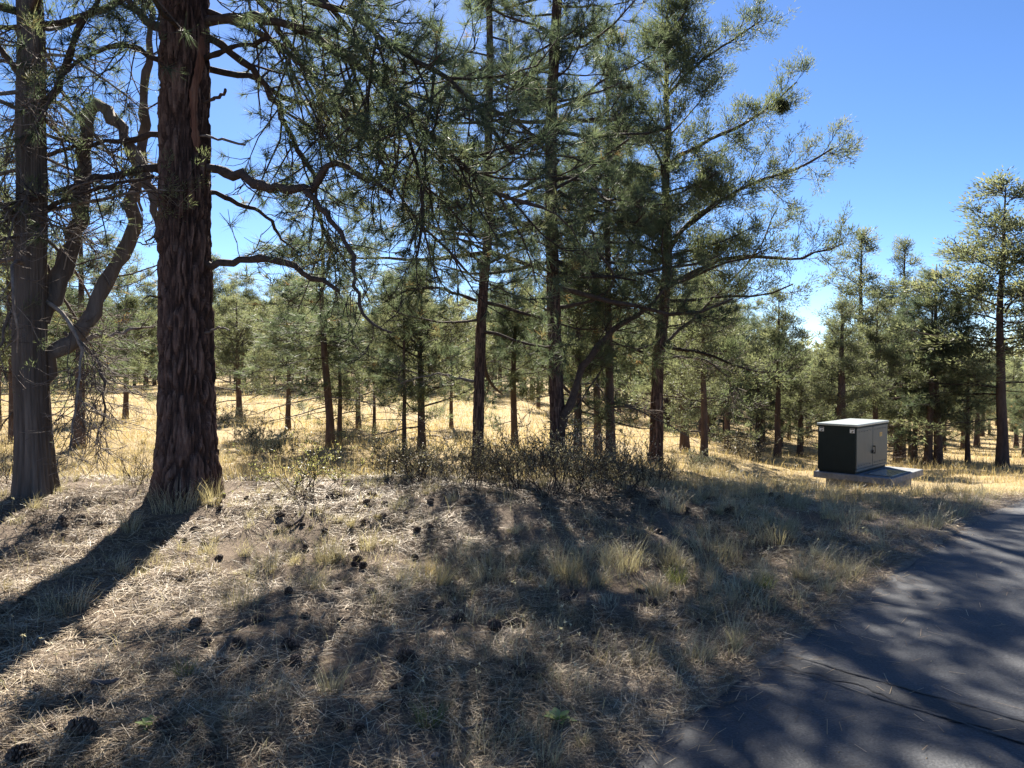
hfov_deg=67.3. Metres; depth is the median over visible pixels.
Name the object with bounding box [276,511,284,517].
pine cone
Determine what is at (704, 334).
pine tree
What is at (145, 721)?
mullein plant
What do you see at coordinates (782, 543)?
grass tuft
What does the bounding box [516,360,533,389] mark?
juniper tree
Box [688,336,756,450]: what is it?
pine tree
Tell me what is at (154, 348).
pine tree
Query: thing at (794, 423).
juniper tree
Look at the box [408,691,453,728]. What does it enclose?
grass tuft
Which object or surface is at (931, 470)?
meadow grass
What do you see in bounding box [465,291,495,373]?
pine tree
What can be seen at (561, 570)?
grass tuft
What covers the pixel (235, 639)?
pine cone
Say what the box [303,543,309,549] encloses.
pine cone
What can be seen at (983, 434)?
pine tree
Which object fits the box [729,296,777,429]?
pine tree
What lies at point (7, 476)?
brush shrub
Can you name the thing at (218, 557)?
pine cone
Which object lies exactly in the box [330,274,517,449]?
pine tree
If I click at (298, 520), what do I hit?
fallen stick
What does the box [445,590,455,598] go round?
pine cone
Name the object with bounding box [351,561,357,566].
pine cone
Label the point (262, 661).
pine cone
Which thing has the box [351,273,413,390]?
juniper tree
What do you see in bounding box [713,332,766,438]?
pine tree
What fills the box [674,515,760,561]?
grass tuft
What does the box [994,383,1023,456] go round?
pine tree
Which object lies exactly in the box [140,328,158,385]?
pine tree
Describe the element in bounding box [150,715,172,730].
pine cone
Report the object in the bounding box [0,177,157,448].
pine tree
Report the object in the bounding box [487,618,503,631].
pine cone
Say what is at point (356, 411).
pine tree
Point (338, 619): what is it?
pine cone
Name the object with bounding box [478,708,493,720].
pine cone
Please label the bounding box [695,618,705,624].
pine cone
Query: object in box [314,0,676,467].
ponderosa pine
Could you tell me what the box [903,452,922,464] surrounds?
sage shrub
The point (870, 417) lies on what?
juniper tree
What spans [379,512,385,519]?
pine cone
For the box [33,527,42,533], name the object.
pine cone
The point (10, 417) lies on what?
juniper tree
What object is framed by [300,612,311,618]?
pine cone
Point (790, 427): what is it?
juniper tree
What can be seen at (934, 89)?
sky
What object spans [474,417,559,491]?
brush shrub
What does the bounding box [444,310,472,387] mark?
pine tree
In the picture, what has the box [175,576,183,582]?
pine cone
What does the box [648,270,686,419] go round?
juniper tree
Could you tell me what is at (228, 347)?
juniper tree
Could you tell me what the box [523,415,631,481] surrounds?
brush shrub
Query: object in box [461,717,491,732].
fallen stick
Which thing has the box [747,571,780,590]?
grass tuft
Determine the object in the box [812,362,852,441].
pine tree
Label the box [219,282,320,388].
juniper tree
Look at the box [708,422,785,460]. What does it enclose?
brush shrub
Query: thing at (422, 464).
brush shrub
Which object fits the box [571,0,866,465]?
pine tree
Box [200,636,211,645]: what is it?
pine cone
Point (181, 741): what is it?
pine cone
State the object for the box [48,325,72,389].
pine tree
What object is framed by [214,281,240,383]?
juniper tree
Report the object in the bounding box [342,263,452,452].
pine tree
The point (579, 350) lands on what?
pine tree
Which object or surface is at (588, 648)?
pine cone
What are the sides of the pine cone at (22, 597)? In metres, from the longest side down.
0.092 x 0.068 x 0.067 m
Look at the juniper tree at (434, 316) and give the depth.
51.20 m
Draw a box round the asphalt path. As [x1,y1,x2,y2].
[615,500,1023,767]
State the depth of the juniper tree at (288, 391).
19.16 m
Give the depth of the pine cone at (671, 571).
6.02 m
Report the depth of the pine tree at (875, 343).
25.16 m
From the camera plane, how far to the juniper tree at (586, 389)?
49.88 m
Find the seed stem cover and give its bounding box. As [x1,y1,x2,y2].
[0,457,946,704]
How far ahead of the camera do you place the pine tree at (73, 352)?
58.09 m
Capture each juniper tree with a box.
[0,138,98,442]
[70,264,157,417]
[84,273,120,386]
[114,266,158,388]
[136,297,156,384]
[211,252,264,380]
[212,293,299,415]
[214,274,263,386]
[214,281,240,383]
[216,278,249,386]
[216,299,285,390]
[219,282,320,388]
[238,266,335,430]
[267,275,350,383]
[272,296,330,391]
[299,291,385,445]
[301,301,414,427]
[306,272,331,387]
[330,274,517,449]
[332,275,374,385]
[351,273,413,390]
[379,321,430,390]
[390,257,439,392]
[409,291,452,363]
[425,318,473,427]
[467,318,496,376]
[491,280,508,387]
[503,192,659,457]
[505,332,546,398]
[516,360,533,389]
[540,319,598,391]
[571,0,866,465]
[582,350,599,401]
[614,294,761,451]
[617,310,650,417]
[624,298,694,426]
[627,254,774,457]
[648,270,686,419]
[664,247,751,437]
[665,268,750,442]
[686,368,741,437]
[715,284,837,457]
[731,341,788,437]
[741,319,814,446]
[742,340,783,441]
[743,315,763,423]
[750,354,837,455]
[783,402,797,440]
[784,376,817,443]
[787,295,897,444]
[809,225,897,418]
[820,351,850,420]
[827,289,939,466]
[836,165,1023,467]
[851,375,888,429]
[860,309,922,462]
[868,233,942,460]
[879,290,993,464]
[879,392,911,446]
[933,373,974,450]
[947,386,977,449]
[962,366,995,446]
[985,382,996,434]
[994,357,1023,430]
[1006,383,1023,447]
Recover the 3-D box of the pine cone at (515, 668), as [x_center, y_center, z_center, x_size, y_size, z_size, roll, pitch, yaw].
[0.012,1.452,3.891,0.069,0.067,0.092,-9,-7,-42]
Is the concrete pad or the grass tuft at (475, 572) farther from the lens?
the concrete pad
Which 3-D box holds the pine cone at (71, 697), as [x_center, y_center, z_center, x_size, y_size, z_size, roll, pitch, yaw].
[-2.076,1.495,3.647,0.092,0.068,0.068,-2,14,-45]
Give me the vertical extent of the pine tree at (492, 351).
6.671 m
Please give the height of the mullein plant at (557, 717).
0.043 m
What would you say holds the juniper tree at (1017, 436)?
on the ground at (664, 520)
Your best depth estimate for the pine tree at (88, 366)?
56.55 m
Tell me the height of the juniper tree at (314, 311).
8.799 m
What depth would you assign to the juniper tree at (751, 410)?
38.18 m
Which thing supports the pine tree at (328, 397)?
on the ground at (664, 520)
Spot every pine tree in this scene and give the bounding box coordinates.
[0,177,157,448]
[0,194,72,427]
[48,268,93,388]
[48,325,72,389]
[58,336,119,383]
[61,269,96,386]
[112,335,153,385]
[120,308,158,390]
[137,350,158,381]
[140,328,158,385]
[218,173,415,446]
[272,282,325,390]
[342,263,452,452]
[342,336,396,430]
[434,272,474,392]
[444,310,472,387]
[445,263,548,445]
[464,292,502,395]
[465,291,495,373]
[470,298,510,392]
[487,258,569,408]
[487,298,534,391]
[508,17,711,462]
[534,239,653,454]
[592,279,649,414]
[613,323,652,418]
[625,312,669,416]
[673,278,772,429]
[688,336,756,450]
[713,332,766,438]
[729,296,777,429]
[735,363,786,447]
[791,384,817,437]
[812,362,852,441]
[854,262,1013,464]
[880,328,955,456]
[889,364,945,464]
[933,335,1014,463]
[971,357,1008,436]
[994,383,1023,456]
[1011,385,1023,455]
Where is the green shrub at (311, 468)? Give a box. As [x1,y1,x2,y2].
[222,417,393,496]
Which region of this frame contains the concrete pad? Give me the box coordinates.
[813,466,922,489]
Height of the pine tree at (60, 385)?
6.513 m
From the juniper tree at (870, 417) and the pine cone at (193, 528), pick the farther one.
the juniper tree at (870, 417)
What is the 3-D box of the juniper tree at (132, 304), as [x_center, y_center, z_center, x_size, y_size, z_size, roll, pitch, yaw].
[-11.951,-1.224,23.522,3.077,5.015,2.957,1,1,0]
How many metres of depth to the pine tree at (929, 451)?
26.32 m
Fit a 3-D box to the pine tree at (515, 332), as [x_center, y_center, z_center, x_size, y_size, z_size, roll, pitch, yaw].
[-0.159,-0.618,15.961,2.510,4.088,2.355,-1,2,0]
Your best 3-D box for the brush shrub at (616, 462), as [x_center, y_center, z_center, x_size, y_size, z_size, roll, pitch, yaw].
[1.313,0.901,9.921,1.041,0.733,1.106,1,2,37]
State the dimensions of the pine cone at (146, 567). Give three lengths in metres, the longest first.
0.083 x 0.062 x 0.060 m
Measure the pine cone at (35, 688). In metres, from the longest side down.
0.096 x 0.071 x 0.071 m
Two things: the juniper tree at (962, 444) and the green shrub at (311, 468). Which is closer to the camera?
the green shrub at (311, 468)
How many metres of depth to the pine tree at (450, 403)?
20.31 m
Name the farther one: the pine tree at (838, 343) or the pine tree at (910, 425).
the pine tree at (910, 425)
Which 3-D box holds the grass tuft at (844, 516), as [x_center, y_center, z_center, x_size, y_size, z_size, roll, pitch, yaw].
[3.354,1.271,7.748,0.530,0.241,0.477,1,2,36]
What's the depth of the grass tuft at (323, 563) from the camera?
6.17 m
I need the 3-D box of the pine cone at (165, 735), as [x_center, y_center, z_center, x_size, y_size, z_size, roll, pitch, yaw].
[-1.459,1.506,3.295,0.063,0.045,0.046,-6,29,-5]
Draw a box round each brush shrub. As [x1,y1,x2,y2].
[0,435,12,485]
[113,445,152,487]
[344,434,446,480]
[361,417,477,484]
[425,425,517,492]
[457,422,528,480]
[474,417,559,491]
[487,396,620,495]
[513,437,560,472]
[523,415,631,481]
[533,425,642,496]
[576,429,655,480]
[577,429,685,496]
[638,445,683,488]
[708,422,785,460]
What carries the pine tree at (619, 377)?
on the ground at (664, 520)
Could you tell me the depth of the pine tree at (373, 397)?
18.49 m
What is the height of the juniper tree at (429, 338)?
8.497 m
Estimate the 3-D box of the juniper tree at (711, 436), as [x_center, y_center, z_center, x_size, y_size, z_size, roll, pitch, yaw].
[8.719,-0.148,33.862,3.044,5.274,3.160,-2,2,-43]
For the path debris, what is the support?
on the asphalt path
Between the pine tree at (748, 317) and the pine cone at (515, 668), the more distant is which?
the pine tree at (748, 317)
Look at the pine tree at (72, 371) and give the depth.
52.20 m
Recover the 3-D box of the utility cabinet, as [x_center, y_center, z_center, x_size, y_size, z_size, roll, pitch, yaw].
[7.351,1.313,16.535,1.780,1.020,0.865,-2,2,-45]
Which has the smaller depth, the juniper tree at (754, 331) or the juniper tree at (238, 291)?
the juniper tree at (754, 331)
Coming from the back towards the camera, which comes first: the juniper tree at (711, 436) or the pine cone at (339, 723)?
the juniper tree at (711, 436)
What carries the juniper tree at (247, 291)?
on the ground at (664, 520)
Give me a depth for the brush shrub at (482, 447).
9.32 m
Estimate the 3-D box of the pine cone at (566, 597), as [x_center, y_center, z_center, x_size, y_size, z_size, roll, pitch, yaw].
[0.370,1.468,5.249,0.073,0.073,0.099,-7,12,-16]
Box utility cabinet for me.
[817,418,888,474]
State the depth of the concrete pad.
15.81 m
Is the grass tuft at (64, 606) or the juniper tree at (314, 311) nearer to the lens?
the grass tuft at (64, 606)
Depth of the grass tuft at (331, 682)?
3.81 m
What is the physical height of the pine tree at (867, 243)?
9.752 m
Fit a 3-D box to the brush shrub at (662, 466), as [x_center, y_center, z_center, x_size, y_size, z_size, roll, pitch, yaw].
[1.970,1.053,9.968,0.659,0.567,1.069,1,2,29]
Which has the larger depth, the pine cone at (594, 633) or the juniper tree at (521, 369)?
the juniper tree at (521, 369)
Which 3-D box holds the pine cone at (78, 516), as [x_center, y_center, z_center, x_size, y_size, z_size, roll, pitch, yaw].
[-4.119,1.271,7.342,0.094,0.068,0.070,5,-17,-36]
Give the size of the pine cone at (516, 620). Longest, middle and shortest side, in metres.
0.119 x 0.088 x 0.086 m
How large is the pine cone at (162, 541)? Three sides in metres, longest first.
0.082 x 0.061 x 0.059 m
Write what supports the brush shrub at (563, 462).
on the ground at (664, 520)
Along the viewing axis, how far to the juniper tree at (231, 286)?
57.83 m
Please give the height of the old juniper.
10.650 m
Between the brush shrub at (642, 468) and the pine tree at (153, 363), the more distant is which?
the pine tree at (153, 363)
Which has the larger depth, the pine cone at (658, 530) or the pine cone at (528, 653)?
the pine cone at (658, 530)
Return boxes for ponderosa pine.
[0,0,634,504]
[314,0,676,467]
[393,0,756,472]
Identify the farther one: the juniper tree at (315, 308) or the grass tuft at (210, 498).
the juniper tree at (315, 308)
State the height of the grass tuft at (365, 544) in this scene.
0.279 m
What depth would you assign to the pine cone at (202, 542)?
6.58 m
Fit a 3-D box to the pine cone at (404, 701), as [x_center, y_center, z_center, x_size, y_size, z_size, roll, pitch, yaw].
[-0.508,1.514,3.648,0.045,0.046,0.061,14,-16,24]
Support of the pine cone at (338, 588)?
on the ground at (664, 520)
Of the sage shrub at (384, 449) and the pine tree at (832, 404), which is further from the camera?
the pine tree at (832, 404)
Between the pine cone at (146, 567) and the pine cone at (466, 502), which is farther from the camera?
the pine cone at (466, 502)
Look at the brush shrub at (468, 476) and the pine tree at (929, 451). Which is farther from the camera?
the pine tree at (929, 451)
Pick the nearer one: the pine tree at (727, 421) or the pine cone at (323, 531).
the pine cone at (323, 531)
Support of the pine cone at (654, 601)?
on the ground at (664, 520)
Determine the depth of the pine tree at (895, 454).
28.61 m
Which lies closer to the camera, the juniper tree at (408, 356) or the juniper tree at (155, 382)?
the juniper tree at (408, 356)
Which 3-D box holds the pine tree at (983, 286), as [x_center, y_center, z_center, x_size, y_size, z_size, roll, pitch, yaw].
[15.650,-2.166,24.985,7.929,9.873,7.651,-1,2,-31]
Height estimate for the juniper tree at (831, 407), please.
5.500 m
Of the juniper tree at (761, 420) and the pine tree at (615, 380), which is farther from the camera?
the juniper tree at (761, 420)
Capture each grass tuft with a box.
[25,573,97,617]
[109,501,156,533]
[139,478,209,514]
[167,654,202,679]
[193,474,234,507]
[214,574,276,610]
[301,649,361,694]
[305,528,346,565]
[347,519,383,551]
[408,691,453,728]
[422,550,453,577]
[432,547,479,586]
[458,547,523,584]
[528,533,586,581]
[595,527,654,573]
[655,560,694,586]
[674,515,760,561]
[742,508,808,546]
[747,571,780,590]
[782,554,818,579]
[824,500,871,523]
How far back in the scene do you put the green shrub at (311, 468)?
8.16 m
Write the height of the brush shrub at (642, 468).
0.740 m
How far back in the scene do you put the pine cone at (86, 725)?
3.27 m
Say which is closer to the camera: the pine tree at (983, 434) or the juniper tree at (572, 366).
the juniper tree at (572, 366)
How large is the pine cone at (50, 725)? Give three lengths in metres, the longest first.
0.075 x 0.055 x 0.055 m
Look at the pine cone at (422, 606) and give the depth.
5.07 m
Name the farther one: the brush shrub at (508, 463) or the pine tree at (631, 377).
the pine tree at (631, 377)
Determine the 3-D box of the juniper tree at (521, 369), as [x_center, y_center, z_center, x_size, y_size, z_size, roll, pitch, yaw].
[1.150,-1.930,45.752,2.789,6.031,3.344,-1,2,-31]
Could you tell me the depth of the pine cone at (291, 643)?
4.32 m
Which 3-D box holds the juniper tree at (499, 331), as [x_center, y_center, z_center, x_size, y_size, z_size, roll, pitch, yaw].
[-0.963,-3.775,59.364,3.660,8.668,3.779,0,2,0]
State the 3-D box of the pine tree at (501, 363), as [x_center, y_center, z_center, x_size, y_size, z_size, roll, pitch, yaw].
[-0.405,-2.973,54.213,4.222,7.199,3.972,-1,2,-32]
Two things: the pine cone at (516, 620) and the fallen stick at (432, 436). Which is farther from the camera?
the fallen stick at (432, 436)
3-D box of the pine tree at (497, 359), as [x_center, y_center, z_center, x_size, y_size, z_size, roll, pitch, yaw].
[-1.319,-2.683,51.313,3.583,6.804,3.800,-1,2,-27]
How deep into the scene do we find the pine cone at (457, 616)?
4.83 m
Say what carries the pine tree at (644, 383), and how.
on the ground at (664, 520)
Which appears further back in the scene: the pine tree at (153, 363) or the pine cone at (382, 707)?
the pine tree at (153, 363)
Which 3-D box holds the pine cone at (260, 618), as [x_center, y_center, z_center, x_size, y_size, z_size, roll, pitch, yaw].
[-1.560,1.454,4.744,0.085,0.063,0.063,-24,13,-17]
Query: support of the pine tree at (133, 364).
on the ground at (664, 520)
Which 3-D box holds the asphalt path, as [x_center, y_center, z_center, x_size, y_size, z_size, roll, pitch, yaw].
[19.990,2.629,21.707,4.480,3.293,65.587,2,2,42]
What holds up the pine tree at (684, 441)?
on the ground at (664, 520)
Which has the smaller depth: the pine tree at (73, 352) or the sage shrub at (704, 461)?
the sage shrub at (704, 461)
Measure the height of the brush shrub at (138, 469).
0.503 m
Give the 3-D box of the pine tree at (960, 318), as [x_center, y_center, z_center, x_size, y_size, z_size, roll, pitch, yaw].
[14.366,-0.700,26.748,4.526,7.160,4.209,0,2,-11]
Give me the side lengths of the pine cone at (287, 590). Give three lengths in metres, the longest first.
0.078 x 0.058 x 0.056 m
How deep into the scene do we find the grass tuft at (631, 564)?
5.98 m
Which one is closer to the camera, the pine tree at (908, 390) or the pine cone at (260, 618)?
the pine cone at (260, 618)
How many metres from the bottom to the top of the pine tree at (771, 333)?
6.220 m
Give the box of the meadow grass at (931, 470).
[0,380,1023,503]
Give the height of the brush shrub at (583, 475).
0.781 m
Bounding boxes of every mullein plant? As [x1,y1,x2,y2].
[135,714,159,729]
[544,707,576,723]
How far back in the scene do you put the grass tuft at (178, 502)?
7.65 m
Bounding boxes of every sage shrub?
[216,403,253,426]
[225,417,282,442]
[233,429,307,459]
[358,429,420,464]
[659,446,717,471]
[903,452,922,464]
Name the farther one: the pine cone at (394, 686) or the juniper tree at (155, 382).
the juniper tree at (155, 382)
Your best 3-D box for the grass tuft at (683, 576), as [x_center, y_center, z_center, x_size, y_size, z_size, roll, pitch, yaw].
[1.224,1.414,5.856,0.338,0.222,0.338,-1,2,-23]
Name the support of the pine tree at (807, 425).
on the ground at (664, 520)
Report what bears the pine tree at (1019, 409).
on the ground at (664, 520)
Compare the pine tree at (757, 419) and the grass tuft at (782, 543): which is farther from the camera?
the pine tree at (757, 419)
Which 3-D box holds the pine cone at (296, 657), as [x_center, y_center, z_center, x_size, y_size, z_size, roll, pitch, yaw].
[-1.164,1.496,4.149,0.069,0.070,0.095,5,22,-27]
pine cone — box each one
[4,743,39,765]
[17,595,27,602]
[28,684,42,696]
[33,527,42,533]
[43,721,59,732]
[60,521,67,526]
[64,692,84,703]
[65,716,98,738]
[75,514,85,519]
[94,520,103,526]
[139,564,149,570]
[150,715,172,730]
[160,539,166,545]
[164,730,177,739]
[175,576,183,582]
[176,736,186,746]
[181,724,202,738]
[189,617,201,627]
[190,526,199,531]
[192,747,205,760]
[200,541,208,547]
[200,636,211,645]
[204,745,220,762]
[212,657,226,666]
[214,554,222,559]
[232,636,243,646]
[252,614,265,622]
[256,658,268,667]
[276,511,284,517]
[280,637,299,650]
[284,587,292,594]
[290,654,302,666]
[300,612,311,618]
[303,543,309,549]
[320,528,327,533]
[334,586,342,592]
[334,720,345,731]
[336,617,346,624]
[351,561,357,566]
[352,555,361,561]
[353,721,365,734]
[358,561,366,568]
[366,587,376,595]
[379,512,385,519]
[380,701,389,710]
[388,684,400,691]
[395,648,417,664]
[400,698,409,706]
[403,671,416,687]
[413,526,420,532]
[417,602,427,610]
[434,600,447,608]
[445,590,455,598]
[451,613,465,622]
[464,499,470,504]
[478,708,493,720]
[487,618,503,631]
[493,720,510,733]
[506,617,523,629]
[507,664,521,674]
[523,652,534,658]
[561,593,571,603]
[570,589,578,595]
[582,645,594,656]
[591,630,600,637]
[635,588,643,593]
[647,597,657,606]
[655,528,661,533]
[668,568,677,574]
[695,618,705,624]
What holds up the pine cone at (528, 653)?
on the ground at (664, 520)
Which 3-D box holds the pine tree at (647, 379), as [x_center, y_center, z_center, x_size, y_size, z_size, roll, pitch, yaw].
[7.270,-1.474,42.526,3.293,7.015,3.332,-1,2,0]
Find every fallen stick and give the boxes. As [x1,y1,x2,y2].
[91,677,119,685]
[290,505,306,526]
[409,434,448,439]
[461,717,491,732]
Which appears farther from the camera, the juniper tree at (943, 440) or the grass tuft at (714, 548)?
the juniper tree at (943, 440)
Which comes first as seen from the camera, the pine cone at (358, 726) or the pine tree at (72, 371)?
the pine cone at (358, 726)
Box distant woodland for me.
[1,305,1023,382]
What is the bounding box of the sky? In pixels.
[0,0,1023,363]
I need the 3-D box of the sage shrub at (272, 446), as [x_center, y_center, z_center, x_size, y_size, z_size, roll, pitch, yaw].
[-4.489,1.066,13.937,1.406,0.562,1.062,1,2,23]
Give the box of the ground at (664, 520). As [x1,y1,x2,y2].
[0,374,1023,767]
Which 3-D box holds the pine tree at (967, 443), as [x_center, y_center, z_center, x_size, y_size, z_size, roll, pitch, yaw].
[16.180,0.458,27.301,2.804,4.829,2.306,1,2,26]
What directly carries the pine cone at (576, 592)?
on the ground at (664, 520)
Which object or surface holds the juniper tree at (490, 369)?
on the ground at (664, 520)
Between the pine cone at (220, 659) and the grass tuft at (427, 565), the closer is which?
the pine cone at (220, 659)
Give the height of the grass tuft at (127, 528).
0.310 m
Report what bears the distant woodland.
on the ground at (664, 520)
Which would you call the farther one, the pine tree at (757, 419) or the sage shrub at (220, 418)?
the pine tree at (757, 419)
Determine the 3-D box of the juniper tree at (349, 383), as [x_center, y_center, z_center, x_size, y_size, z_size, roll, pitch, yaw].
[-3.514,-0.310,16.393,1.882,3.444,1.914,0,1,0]
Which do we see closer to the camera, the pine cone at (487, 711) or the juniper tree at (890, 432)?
the pine cone at (487, 711)
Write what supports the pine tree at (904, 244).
on the ground at (664, 520)
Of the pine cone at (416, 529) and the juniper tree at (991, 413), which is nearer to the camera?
the pine cone at (416, 529)
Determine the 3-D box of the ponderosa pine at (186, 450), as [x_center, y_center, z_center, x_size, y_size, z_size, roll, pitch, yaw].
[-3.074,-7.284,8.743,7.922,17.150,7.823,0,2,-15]
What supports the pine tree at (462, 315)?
on the ground at (664, 520)
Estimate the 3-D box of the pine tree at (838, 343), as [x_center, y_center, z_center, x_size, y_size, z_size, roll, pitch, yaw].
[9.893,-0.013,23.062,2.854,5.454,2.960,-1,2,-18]
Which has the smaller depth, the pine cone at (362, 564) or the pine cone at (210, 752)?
the pine cone at (210, 752)
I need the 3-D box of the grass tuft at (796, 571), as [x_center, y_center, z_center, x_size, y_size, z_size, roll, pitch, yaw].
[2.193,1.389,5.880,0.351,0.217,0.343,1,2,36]
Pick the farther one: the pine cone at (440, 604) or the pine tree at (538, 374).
the pine tree at (538, 374)
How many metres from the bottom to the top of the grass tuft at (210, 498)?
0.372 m
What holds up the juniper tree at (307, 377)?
on the ground at (664, 520)
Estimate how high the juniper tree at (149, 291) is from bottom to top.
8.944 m
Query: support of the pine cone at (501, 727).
on the ground at (664, 520)
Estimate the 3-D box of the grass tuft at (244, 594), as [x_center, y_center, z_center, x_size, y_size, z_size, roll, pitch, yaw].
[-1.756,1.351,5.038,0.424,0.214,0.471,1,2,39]
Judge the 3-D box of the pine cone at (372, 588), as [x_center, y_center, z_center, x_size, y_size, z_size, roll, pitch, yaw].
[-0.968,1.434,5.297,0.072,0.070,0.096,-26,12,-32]
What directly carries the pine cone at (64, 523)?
on the ground at (664, 520)
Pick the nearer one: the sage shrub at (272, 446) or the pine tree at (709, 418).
the sage shrub at (272, 446)
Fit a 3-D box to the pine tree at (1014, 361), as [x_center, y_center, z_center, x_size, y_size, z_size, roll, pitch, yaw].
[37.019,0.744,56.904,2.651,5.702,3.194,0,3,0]
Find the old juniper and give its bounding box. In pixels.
[0,0,217,499]
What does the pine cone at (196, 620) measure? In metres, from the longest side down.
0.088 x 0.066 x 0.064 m
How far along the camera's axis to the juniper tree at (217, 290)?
48.10 m
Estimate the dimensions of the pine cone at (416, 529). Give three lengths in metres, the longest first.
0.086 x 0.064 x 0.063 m
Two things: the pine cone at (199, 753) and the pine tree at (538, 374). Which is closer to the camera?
the pine cone at (199, 753)
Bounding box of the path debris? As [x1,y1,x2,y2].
[620,501,1023,767]
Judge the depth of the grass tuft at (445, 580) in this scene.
5.48 m
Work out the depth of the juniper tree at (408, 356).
48.08 m
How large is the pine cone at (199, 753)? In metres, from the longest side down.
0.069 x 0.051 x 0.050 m
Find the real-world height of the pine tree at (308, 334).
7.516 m
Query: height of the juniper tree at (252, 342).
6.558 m
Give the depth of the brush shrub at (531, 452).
12.95 m
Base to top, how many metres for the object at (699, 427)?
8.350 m
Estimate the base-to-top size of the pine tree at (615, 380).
4.732 m
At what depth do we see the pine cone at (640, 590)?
5.48 m
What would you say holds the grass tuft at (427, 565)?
on the ground at (664, 520)
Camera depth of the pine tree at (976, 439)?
41.27 m
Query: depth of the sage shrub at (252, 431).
16.05 m
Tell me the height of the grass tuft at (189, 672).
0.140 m
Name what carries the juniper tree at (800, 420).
on the ground at (664, 520)
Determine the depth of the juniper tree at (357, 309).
49.48 m
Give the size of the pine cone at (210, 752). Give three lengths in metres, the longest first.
0.078 x 0.058 x 0.058 m
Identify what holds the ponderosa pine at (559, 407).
on the ground at (664, 520)
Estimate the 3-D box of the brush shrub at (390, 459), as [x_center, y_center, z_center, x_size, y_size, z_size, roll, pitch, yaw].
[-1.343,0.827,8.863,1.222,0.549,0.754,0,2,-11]
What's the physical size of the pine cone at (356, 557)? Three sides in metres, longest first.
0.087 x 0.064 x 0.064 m
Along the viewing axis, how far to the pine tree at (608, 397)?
14.45 m

